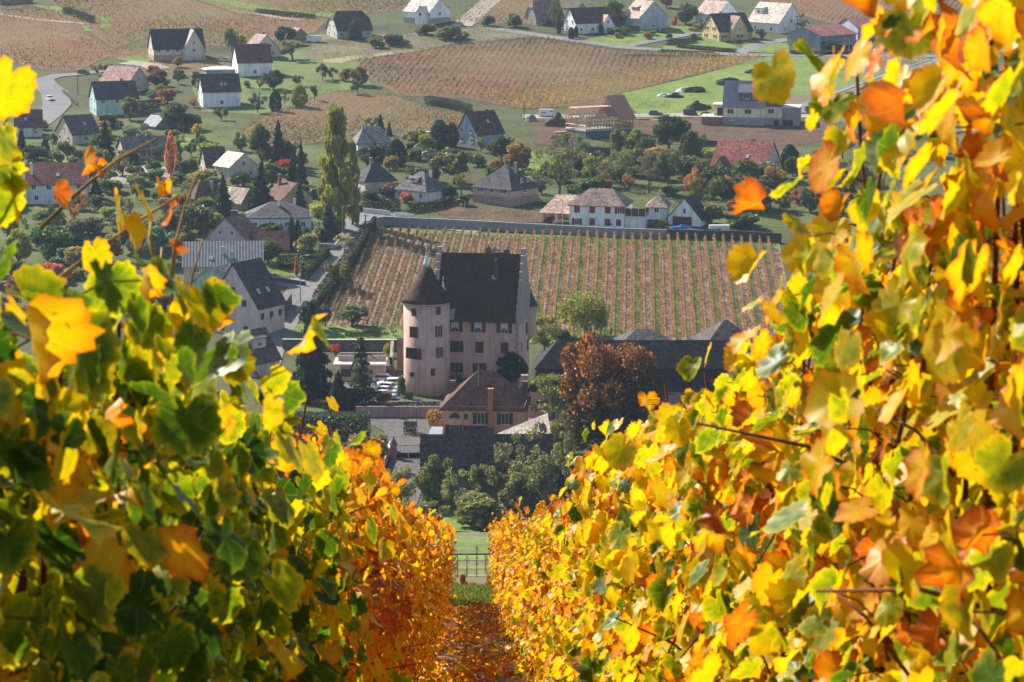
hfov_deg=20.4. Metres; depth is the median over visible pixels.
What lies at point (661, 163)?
sparse tree
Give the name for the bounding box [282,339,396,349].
terrace wall
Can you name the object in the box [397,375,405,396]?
shrub
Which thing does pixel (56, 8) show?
meadow
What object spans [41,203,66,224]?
sparse tree
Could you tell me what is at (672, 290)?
vine row
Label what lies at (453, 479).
bare tree
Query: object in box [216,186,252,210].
house
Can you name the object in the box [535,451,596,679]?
grapevine
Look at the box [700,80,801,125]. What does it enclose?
building
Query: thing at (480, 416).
window
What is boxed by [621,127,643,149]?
broadleaf tree
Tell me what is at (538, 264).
vine row
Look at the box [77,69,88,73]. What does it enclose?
parked car
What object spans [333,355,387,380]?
flat outbuilding
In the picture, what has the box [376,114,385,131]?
conifer tree
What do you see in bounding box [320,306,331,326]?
clipped tree
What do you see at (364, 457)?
grapevine
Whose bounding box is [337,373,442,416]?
castle yard
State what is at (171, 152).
columnar tree
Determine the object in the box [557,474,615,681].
grapevine
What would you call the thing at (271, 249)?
broadleaf tree
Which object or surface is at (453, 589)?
grapevine
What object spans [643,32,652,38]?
shrub
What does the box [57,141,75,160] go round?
fruit tree
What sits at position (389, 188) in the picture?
shrub
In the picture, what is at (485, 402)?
gatehouse
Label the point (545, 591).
grapevine
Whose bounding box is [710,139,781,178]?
red tiled house
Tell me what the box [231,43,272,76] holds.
white barn
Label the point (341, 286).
vine row
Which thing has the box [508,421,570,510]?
tree
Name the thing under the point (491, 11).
vineyard plot
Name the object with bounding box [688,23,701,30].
shrub
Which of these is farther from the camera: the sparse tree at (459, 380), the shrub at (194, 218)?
the shrub at (194, 218)
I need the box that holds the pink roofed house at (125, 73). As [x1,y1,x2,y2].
[99,64,149,91]
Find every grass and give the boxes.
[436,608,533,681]
[447,579,500,606]
[452,555,491,559]
[452,566,489,568]
[452,574,486,576]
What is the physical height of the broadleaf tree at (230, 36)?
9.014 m
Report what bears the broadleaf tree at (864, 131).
on the hillside meadow at (949, 157)
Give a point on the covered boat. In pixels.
(683, 226)
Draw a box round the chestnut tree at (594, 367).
[558,330,668,452]
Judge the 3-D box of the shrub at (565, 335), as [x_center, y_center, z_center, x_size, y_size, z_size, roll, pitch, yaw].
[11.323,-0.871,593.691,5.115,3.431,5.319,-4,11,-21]
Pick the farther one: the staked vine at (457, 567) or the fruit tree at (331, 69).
the fruit tree at (331, 69)
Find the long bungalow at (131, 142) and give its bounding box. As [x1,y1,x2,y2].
[115,133,167,159]
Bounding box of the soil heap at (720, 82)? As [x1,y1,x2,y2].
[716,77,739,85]
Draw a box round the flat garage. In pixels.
[201,66,234,73]
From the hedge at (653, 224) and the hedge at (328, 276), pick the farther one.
the hedge at (653, 224)
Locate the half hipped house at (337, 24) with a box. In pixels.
[325,11,372,38]
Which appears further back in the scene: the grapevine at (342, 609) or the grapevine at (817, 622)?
the grapevine at (342, 609)
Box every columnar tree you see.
[164,132,179,176]
[294,256,298,275]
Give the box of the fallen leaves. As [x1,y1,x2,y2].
[419,593,537,681]
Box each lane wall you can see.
[356,406,440,416]
[528,406,562,416]
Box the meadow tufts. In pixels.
[8,32,963,262]
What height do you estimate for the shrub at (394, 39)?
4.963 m
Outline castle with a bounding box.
[435,244,537,388]
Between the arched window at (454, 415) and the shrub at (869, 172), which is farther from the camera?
the shrub at (869, 172)
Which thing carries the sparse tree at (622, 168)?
on the hillside meadow at (949, 157)
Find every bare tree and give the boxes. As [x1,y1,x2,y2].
[280,90,288,106]
[312,220,324,240]
[333,232,353,252]
[440,468,480,516]
[479,442,528,503]
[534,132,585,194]
[632,150,661,193]
[795,13,809,26]
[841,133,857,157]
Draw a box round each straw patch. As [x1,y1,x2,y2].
[323,55,362,62]
[374,52,393,55]
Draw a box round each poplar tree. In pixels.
[317,101,353,229]
[345,138,361,224]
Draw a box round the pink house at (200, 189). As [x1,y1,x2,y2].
[187,180,218,204]
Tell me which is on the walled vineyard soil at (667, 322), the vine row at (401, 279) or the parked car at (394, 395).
the vine row at (401, 279)
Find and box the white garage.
[666,194,707,226]
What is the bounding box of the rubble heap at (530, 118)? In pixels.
[525,115,535,121]
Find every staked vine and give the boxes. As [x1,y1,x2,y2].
[456,556,459,578]
[464,555,469,575]
[474,546,478,576]
[483,555,488,574]
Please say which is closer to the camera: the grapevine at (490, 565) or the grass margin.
the grapevine at (490, 565)
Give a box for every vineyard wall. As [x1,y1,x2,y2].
[377,216,666,237]
[668,229,781,242]
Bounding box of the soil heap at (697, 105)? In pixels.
[686,100,711,109]
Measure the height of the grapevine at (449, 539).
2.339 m
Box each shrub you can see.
[4,274,18,290]
[9,260,26,275]
[21,144,47,159]
[29,224,62,238]
[30,229,73,255]
[32,209,53,220]
[41,262,77,279]
[42,120,48,129]
[49,247,70,265]
[62,217,86,245]
[64,246,82,266]
[68,149,85,161]
[71,197,90,206]
[71,259,115,277]
[81,216,104,233]
[90,194,110,207]
[94,160,106,174]
[97,120,109,127]
[98,113,124,128]
[98,178,123,192]
[99,127,113,136]
[99,206,116,218]
[101,64,112,69]
[117,149,139,162]
[122,125,144,136]
[126,174,155,189]
[131,166,144,173]
[134,171,147,178]
[145,159,162,169]
[146,65,159,71]
[146,90,158,99]
[147,169,163,180]
[149,190,171,201]
[152,294,173,310]
[154,88,177,103]
[157,197,179,210]
[164,129,180,138]
[166,176,178,185]
[171,172,187,182]
[172,193,189,205]
[172,205,214,231]
[173,70,186,77]
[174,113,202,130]
[174,157,197,174]
[181,230,198,240]
[183,168,218,181]
[188,196,214,207]
[196,142,225,156]
[201,212,218,225]
[203,176,220,183]
[229,171,251,186]
[258,223,283,230]
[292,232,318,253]
[301,184,309,191]
[301,227,307,233]
[309,187,318,198]
[309,203,324,216]
[339,68,350,80]
[346,386,377,406]
[356,144,387,159]
[362,189,387,203]
[367,36,384,47]
[376,391,391,404]
[379,181,399,196]
[382,33,409,44]
[382,155,398,169]
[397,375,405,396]
[400,192,414,202]
[401,128,425,143]
[405,167,440,179]
[406,143,413,150]
[406,146,423,159]
[415,23,437,34]
[418,133,438,149]
[425,409,441,426]
[435,24,470,39]
[442,184,458,196]
[451,490,528,531]
[453,194,469,205]
[459,573,467,584]
[468,153,486,165]
[481,15,495,25]
[485,166,497,176]
[506,13,522,26]
[545,19,553,24]
[549,162,577,182]
[554,329,578,341]
[558,150,593,170]
[565,177,603,192]
[600,179,612,187]
[612,27,630,34]
[614,33,622,37]
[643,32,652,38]
[643,146,672,159]
[656,27,665,32]
[661,186,681,195]
[671,16,676,24]
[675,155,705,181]
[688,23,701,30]
[689,33,701,39]
[699,147,715,165]
[702,203,723,223]
[705,189,718,199]
[722,211,759,226]
[725,199,744,212]
[734,38,740,42]
[755,161,780,186]
[784,187,802,201]
[821,40,855,49]
[839,158,848,175]
[840,191,848,209]
[847,164,877,184]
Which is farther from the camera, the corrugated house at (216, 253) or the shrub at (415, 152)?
the shrub at (415, 152)
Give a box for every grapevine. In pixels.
[0,55,329,681]
[0,138,365,681]
[150,239,411,681]
[239,437,367,681]
[270,431,395,681]
[271,394,415,681]
[292,421,402,681]
[296,432,419,681]
[299,463,376,681]
[367,483,425,677]
[372,480,426,681]
[374,492,414,676]
[376,478,425,681]
[388,498,429,681]
[388,515,422,680]
[393,496,436,681]
[399,532,429,675]
[402,504,447,661]
[403,508,444,639]
[404,506,447,673]
[406,526,442,681]
[409,524,436,672]
[411,516,438,675]
[414,530,453,678]
[417,514,446,666]
[418,557,445,661]
[421,513,451,604]
[422,521,445,637]
[422,529,440,660]
[423,517,448,636]
[424,509,454,583]
[429,520,450,583]
[429,532,449,647]
[430,511,455,597]
[432,524,451,610]
[436,515,453,602]
[436,545,447,630]
[438,534,454,617]
[438,536,448,624]
[440,530,450,621]
[442,520,456,589]
[443,518,456,578]
[444,527,452,603]
[445,530,457,592]
[447,533,455,589]
[449,525,457,591]
[484,513,503,576]
[486,510,516,605]
[486,523,495,587]
[487,510,520,585]
[487,517,508,577]
[487,532,496,586]
[489,502,530,653]
[489,510,515,593]
[490,522,514,633]
[490,523,501,577]
[491,506,533,640]
[492,511,529,623]
[492,517,515,606]
[494,518,515,622]
[496,523,529,663]
[496,535,504,613]
[497,519,524,632]
[497,521,534,675]
[497,530,525,661]
[498,533,533,672]
[499,513,533,637]
[502,494,553,652]
[504,496,536,639]
[505,519,535,663]
[508,510,537,660]
[509,501,550,680]
[509,521,536,674]
[511,513,559,681]
[512,499,560,681]
[512,523,533,664]
[515,495,560,681]
[517,533,552,681]
[524,455,595,678]
[526,477,596,681]
[527,504,570,681]
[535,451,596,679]
[535,486,596,681]
[554,445,634,681]
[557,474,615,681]
[569,386,691,681]
[572,350,788,681]
[572,394,686,681]
[601,442,690,681]
[620,370,799,681]
[649,260,936,681]
[689,38,1022,681]
[695,0,1023,681]
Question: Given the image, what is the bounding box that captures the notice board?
[405,392,412,404]
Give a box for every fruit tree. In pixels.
[45,132,58,147]
[52,150,64,161]
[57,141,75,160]
[89,133,100,147]
[95,148,110,159]
[100,169,117,178]
[131,184,143,198]
[155,83,166,88]
[172,72,182,83]
[184,143,197,155]
[191,124,202,135]
[213,108,227,119]
[279,40,301,58]
[292,74,303,83]
[309,85,316,99]
[316,63,327,79]
[323,260,353,289]
[327,67,338,78]
[330,343,339,356]
[334,304,368,327]
[347,432,389,457]
[350,79,363,93]
[360,153,369,165]
[364,116,378,125]
[427,146,478,184]
[452,173,466,193]
[476,137,484,151]
[755,29,766,39]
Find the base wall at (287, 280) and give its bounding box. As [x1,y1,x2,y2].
[272,276,305,284]
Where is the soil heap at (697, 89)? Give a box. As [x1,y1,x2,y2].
[683,86,705,92]
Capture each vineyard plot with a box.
[0,6,86,47]
[0,30,147,69]
[53,0,326,47]
[153,56,231,76]
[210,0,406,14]
[240,88,467,144]
[358,36,760,106]
[453,0,531,22]
[759,0,963,22]
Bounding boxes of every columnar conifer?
[17,129,25,156]
[41,139,49,156]
[269,90,281,111]
[288,216,295,247]
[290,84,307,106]
[295,219,301,240]
[347,19,361,40]
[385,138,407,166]
[430,119,451,149]
[448,122,459,146]
[556,16,561,33]
[568,27,574,38]
[574,26,578,36]
[600,24,603,34]
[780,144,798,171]
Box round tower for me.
[401,247,452,396]
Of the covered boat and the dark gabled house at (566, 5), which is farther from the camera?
the dark gabled house at (566, 5)
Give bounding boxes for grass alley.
[330,263,359,324]
[349,232,388,325]
[369,233,405,326]
[389,233,424,327]
[429,233,441,267]
[451,234,459,252]
[469,234,477,252]
[489,235,495,249]
[507,236,513,253]
[525,236,530,260]
[536,237,549,330]
[552,237,567,335]
[572,237,585,335]
[592,238,603,336]
[613,238,621,336]
[634,239,639,328]
[652,239,660,333]
[670,240,681,339]
[688,240,701,334]
[707,241,720,323]
[725,241,742,330]
[743,242,762,338]
[761,242,780,322]
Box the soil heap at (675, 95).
[663,92,683,97]
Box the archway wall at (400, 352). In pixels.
[390,337,403,367]
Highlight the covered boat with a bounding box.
[671,224,690,229]
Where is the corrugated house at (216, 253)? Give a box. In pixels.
[182,241,263,284]
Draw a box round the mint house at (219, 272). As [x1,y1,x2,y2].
[188,264,229,290]
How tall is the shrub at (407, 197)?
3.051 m
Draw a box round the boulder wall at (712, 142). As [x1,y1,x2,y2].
[703,139,755,146]
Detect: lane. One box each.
[271,275,314,288]
[360,417,563,506]
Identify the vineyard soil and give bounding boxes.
[0,10,84,50]
[154,60,231,78]
[320,228,789,339]
[451,0,565,23]
[755,0,985,30]
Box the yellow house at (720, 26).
[701,11,753,40]
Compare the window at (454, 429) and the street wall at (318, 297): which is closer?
the window at (454, 429)
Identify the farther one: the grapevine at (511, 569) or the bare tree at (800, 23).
the bare tree at (800, 23)
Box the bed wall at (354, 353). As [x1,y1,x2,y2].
[340,352,383,354]
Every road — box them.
[35,70,104,123]
[491,28,936,56]
[523,113,809,117]
[624,31,701,45]
[801,57,937,112]
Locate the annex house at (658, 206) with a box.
[644,195,671,222]
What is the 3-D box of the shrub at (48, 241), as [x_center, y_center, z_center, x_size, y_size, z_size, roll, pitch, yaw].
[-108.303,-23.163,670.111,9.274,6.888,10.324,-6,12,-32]
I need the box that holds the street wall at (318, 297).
[313,216,376,306]
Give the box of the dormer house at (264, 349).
[237,327,282,376]
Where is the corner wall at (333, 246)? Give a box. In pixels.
[318,235,344,248]
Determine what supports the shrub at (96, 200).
on the village garden ground at (76, 284)
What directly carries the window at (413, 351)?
in the round tower
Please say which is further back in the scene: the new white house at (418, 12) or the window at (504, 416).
the new white house at (418, 12)
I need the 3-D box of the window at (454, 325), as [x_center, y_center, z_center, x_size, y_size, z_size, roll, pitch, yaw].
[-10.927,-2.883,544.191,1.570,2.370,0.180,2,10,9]
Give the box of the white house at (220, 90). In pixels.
[197,73,241,107]
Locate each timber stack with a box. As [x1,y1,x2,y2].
[554,131,566,134]
[636,118,653,119]
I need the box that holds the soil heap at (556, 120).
[545,111,568,126]
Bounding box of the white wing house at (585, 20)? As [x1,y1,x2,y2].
[563,7,615,33]
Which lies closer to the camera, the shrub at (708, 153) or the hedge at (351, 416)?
the hedge at (351, 416)
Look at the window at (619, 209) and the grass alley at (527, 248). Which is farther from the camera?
the window at (619, 209)
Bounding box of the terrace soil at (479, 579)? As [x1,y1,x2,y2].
[451,532,490,584]
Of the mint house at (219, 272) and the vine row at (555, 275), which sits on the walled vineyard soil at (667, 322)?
the vine row at (555, 275)
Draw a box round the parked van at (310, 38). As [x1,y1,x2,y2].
[306,35,321,41]
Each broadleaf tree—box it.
[0,245,13,268]
[0,296,8,310]
[4,227,32,260]
[93,233,123,255]
[111,214,157,245]
[115,198,125,207]
[121,97,140,119]
[145,225,175,259]
[147,69,167,87]
[156,212,184,238]
[159,101,187,128]
[172,56,183,66]
[173,139,182,162]
[191,70,199,79]
[208,213,223,225]
[223,27,241,50]
[236,34,246,43]
[243,80,250,86]
[249,123,272,165]
[261,69,285,89]
[261,237,282,262]
[263,163,287,185]
[274,26,297,41]
[275,159,289,175]
[280,140,298,161]
[297,151,308,163]
[297,299,321,323]
[348,66,368,82]
[415,454,452,509]
[485,135,514,158]
[488,160,502,168]
[496,351,528,383]
[497,471,542,517]
[503,141,531,171]
[558,483,572,500]
[600,0,624,16]
[609,128,626,153]
[610,11,626,26]
[619,148,647,175]
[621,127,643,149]
[635,136,655,154]
[646,152,669,178]
[652,113,691,149]
[659,0,672,7]
[677,1,698,23]
[678,130,703,157]
[701,166,723,184]
[708,158,759,200]
[757,179,775,214]
[783,179,796,188]
[784,156,797,175]
[799,187,820,212]
[830,173,857,197]
[862,124,866,135]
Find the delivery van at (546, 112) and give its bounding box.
[538,109,555,116]
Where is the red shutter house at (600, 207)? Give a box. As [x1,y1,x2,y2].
[538,188,648,228]
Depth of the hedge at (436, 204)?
724.18 m
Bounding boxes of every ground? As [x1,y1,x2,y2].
[0,0,1003,531]
[0,117,354,331]
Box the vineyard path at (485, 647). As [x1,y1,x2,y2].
[424,612,536,681]
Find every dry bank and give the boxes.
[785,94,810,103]
[822,52,929,70]
[838,69,1023,146]
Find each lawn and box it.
[43,157,74,162]
[179,137,191,148]
[266,261,302,276]
[290,324,402,338]
[403,507,479,531]
[529,327,628,342]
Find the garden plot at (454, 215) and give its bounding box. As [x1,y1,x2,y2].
[437,205,568,222]
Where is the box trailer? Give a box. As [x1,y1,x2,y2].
[709,224,733,229]
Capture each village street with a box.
[270,212,394,363]
[392,216,478,232]
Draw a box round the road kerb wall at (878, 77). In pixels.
[835,59,930,93]
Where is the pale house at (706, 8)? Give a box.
[695,0,738,24]
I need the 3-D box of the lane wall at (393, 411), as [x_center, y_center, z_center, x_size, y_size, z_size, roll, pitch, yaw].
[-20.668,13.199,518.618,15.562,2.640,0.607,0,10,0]
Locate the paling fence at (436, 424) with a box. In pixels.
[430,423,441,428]
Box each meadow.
[0,66,78,228]
[33,5,91,30]
[100,16,112,27]
[115,54,151,61]
[192,43,458,114]
[208,0,332,16]
[309,26,531,61]
[452,535,491,552]
[511,138,1011,234]
[529,152,555,177]
[576,25,701,44]
[622,56,885,112]
[662,37,738,52]
[742,40,788,53]
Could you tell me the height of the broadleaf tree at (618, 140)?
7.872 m
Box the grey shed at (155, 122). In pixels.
[142,114,173,129]
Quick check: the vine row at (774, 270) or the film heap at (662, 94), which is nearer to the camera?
the vine row at (774, 270)
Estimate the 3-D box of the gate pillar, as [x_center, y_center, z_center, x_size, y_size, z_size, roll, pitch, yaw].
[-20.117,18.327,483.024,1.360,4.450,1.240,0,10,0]
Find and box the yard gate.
[397,445,419,457]
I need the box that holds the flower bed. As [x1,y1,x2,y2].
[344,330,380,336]
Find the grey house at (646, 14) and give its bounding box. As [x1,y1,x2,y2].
[622,0,669,30]
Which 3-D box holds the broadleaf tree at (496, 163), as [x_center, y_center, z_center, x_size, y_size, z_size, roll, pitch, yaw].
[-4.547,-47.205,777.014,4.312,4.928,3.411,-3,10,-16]
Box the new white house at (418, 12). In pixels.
[402,0,451,24]
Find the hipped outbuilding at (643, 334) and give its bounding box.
[613,329,668,339]
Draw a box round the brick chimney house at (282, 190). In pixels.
[270,174,314,207]
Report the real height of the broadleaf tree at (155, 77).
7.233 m
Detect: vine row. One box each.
[321,285,332,306]
[326,257,352,323]
[336,228,374,323]
[346,225,383,322]
[357,225,392,322]
[366,225,402,326]
[375,226,410,325]
[385,225,419,324]
[396,225,428,325]
[427,228,436,258]
[432,226,446,270]
[446,226,455,251]
[456,226,464,252]
[464,229,472,252]
[473,227,482,252]
[483,228,491,252]
[493,228,499,248]
[502,229,507,250]
[510,228,517,253]
[520,229,526,253]
[528,229,535,273]
[532,229,543,297]
[538,229,553,329]
[548,230,561,332]
[558,231,570,328]
[568,230,579,332]
[578,230,588,335]
[589,230,597,330]
[599,232,607,334]
[609,230,616,335]
[619,232,625,334]
[629,232,634,330]
[639,232,644,328]
[649,231,653,328]
[658,232,664,334]
[667,232,674,337]
[676,232,685,337]
[685,232,695,335]
[693,232,705,330]
[703,234,714,325]
[712,233,724,320]
[721,234,735,325]
[730,236,747,330]
[739,234,758,335]
[749,234,766,328]
[758,234,775,335]
[767,236,787,331]
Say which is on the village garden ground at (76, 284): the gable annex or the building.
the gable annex
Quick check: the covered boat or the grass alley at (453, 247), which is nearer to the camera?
the grass alley at (453, 247)
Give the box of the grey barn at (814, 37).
[785,24,857,49]
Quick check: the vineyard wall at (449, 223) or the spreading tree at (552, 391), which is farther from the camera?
the vineyard wall at (449, 223)
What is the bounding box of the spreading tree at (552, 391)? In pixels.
[521,372,567,423]
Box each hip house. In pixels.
[245,198,312,230]
[358,157,397,195]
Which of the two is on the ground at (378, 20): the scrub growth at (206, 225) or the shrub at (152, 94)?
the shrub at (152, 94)
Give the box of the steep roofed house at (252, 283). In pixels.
[215,257,286,334]
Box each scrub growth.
[70,144,346,318]
[308,27,533,61]
[367,0,671,499]
[447,206,566,221]
[533,130,926,223]
[638,118,821,144]
[821,51,929,67]
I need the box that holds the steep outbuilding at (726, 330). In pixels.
[691,320,752,355]
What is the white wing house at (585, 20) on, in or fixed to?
on the ground at (378, 20)
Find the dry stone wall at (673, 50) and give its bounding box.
[661,49,714,53]
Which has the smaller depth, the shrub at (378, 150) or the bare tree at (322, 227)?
the bare tree at (322, 227)
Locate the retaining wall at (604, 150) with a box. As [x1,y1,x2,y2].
[565,141,609,157]
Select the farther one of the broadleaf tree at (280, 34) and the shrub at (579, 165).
the broadleaf tree at (280, 34)
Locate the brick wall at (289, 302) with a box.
[284,293,291,312]
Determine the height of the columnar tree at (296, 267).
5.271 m
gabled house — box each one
[147,28,206,60]
[562,2,584,9]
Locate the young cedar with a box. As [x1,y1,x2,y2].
[345,336,376,403]
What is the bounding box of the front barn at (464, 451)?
[420,413,553,506]
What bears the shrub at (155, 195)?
on the village garden ground at (76, 284)
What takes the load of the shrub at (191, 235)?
on the village garden ground at (76, 284)
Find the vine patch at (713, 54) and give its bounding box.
[621,52,719,56]
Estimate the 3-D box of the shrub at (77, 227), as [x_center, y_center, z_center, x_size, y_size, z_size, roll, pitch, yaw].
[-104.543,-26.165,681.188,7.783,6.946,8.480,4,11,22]
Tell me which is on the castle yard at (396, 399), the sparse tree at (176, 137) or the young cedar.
the young cedar
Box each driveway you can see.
[119,60,168,68]
[730,38,786,52]
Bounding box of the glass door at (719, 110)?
[717,108,722,114]
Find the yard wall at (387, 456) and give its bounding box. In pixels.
[384,441,390,468]
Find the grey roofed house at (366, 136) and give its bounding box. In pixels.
[353,123,391,149]
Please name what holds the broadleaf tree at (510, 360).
on the ground at (378, 20)
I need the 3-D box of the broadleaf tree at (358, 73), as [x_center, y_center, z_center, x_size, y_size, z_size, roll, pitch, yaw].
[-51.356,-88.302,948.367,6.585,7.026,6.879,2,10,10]
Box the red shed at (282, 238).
[253,231,289,252]
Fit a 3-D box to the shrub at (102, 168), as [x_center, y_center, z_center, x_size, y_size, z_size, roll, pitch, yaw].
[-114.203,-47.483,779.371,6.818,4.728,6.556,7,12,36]
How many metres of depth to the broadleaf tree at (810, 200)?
718.31 m
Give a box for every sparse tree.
[1,214,28,236]
[9,286,21,303]
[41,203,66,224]
[47,149,53,161]
[59,189,88,218]
[89,62,102,74]
[109,206,130,226]
[111,149,132,174]
[123,197,133,210]
[125,241,148,263]
[139,122,148,131]
[150,144,164,158]
[157,198,169,213]
[174,135,183,141]
[179,176,197,194]
[188,95,199,105]
[193,129,206,151]
[232,131,248,150]
[246,180,254,189]
[248,92,267,112]
[256,78,264,87]
[384,466,420,504]
[403,500,449,519]
[422,148,437,160]
[450,373,466,386]
[468,464,502,493]
[525,167,543,179]
[532,174,552,193]
[532,315,561,350]
[547,0,561,28]
[550,409,575,452]
[550,431,576,496]
[572,134,591,153]
[581,155,606,177]
[592,150,604,162]
[594,161,616,181]
[605,151,634,184]
[622,174,634,191]
[652,149,679,184]
[683,166,701,193]
[689,132,708,147]
[689,177,709,202]
[693,158,711,186]
[764,167,787,187]
[774,194,793,209]
[790,189,804,204]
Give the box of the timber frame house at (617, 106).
[561,95,635,138]
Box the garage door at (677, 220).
[673,216,691,225]
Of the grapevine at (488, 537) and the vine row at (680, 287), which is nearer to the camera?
the grapevine at (488, 537)
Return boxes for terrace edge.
[452,553,489,554]
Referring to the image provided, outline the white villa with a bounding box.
[748,2,804,33]
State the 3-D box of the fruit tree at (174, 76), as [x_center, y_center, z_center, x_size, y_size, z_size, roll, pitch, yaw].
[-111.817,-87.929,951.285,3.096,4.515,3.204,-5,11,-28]
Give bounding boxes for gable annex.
[198,144,224,169]
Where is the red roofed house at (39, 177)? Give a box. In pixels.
[25,162,90,203]
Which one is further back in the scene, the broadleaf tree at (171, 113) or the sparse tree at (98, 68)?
the sparse tree at (98, 68)
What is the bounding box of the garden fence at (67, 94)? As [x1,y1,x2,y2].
[62,89,75,104]
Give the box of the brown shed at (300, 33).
[293,27,307,39]
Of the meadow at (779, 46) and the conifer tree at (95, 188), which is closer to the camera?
the conifer tree at (95, 188)
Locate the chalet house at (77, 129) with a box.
[54,114,100,144]
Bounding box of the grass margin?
[403,229,780,249]
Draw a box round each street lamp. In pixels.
[300,254,309,303]
[555,198,562,224]
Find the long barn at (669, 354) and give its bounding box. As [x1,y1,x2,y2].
[521,340,727,416]
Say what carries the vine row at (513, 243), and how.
on the walled vineyard soil at (667, 322)
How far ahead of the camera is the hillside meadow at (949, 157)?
757.21 m
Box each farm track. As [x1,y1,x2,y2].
[0,14,88,23]
[252,13,302,20]
[453,0,500,25]
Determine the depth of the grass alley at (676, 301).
637.61 m
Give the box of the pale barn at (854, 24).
[836,17,875,39]
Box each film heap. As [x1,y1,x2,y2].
[657,93,668,96]
[675,88,684,92]
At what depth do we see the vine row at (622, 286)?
637.82 m
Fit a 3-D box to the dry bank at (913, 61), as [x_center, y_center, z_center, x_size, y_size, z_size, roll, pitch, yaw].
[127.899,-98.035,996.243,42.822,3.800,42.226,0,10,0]
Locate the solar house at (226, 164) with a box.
[212,151,258,180]
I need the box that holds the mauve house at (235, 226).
[203,210,258,240]
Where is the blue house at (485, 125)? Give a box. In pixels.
[457,108,505,146]
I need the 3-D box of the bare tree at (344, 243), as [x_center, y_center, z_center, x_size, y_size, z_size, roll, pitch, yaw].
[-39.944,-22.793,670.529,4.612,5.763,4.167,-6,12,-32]
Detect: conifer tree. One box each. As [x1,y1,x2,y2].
[89,179,104,197]
[97,119,115,160]
[213,174,233,223]
[248,162,274,209]
[268,119,286,163]
[286,147,297,181]
[286,299,333,404]
[295,140,308,185]
[295,179,306,207]
[315,200,342,241]
[323,370,351,411]
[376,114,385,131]
[386,121,392,135]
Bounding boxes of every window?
[34,195,38,200]
[409,348,417,359]
[409,371,414,377]
[437,326,439,336]
[438,347,441,357]
[449,412,460,418]
[450,425,458,433]
[451,322,458,331]
[451,362,458,372]
[452,341,459,351]
[474,322,481,332]
[476,363,482,371]
[477,413,484,424]
[500,323,507,333]
[501,413,508,424]
[617,207,621,213]
[727,109,733,113]
[743,94,748,98]
[745,109,750,113]
[768,109,773,113]
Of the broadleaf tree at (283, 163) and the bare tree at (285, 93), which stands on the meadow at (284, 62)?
the bare tree at (285, 93)
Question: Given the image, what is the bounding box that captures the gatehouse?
[429,365,530,433]
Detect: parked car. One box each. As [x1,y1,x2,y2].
[45,95,54,99]
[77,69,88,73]
[219,57,230,61]
[372,373,392,382]
[374,389,397,399]
[375,385,396,393]
[377,377,399,384]
[377,381,396,389]
[386,364,397,375]
[648,110,662,114]
[683,109,696,114]
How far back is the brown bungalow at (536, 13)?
1080.09 m
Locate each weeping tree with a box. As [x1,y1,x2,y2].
[383,342,390,355]
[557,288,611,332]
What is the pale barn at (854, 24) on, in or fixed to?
on the ground at (378, 20)
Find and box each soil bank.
[532,113,576,146]
[609,117,835,149]
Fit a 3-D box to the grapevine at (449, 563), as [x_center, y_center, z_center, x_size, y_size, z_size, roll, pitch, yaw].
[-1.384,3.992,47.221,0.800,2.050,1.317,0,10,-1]
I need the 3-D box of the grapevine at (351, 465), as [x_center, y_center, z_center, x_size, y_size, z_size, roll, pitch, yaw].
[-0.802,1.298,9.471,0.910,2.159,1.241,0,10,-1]
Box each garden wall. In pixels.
[363,208,389,215]
[395,212,413,217]
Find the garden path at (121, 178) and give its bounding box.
[111,165,178,184]
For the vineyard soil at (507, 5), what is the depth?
1113.99 m
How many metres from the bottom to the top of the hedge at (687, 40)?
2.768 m
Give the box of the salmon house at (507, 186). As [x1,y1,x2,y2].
[470,160,540,206]
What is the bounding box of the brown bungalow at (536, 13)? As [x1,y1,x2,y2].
[525,0,564,24]
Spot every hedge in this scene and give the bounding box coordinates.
[0,0,32,4]
[62,7,94,22]
[138,99,161,111]
[255,8,315,18]
[275,253,315,268]
[293,410,371,441]
[298,245,330,278]
[312,221,374,304]
[361,200,400,210]
[372,401,439,405]
[403,421,416,434]
[406,195,453,212]
[423,95,472,112]
[607,25,639,34]
[647,219,668,228]
[665,37,697,44]
[676,43,736,52]
[790,50,852,53]
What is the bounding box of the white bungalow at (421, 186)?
[394,170,448,201]
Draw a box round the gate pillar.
[389,436,397,458]
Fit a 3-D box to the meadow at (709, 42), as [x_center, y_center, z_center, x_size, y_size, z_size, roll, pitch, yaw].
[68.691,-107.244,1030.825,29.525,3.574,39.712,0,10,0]
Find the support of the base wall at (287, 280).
on the village garden ground at (76, 284)
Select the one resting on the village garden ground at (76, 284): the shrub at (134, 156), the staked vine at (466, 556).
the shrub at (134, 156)
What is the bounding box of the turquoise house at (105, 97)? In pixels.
[88,78,138,115]
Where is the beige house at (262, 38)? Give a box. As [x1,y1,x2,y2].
[247,32,279,56]

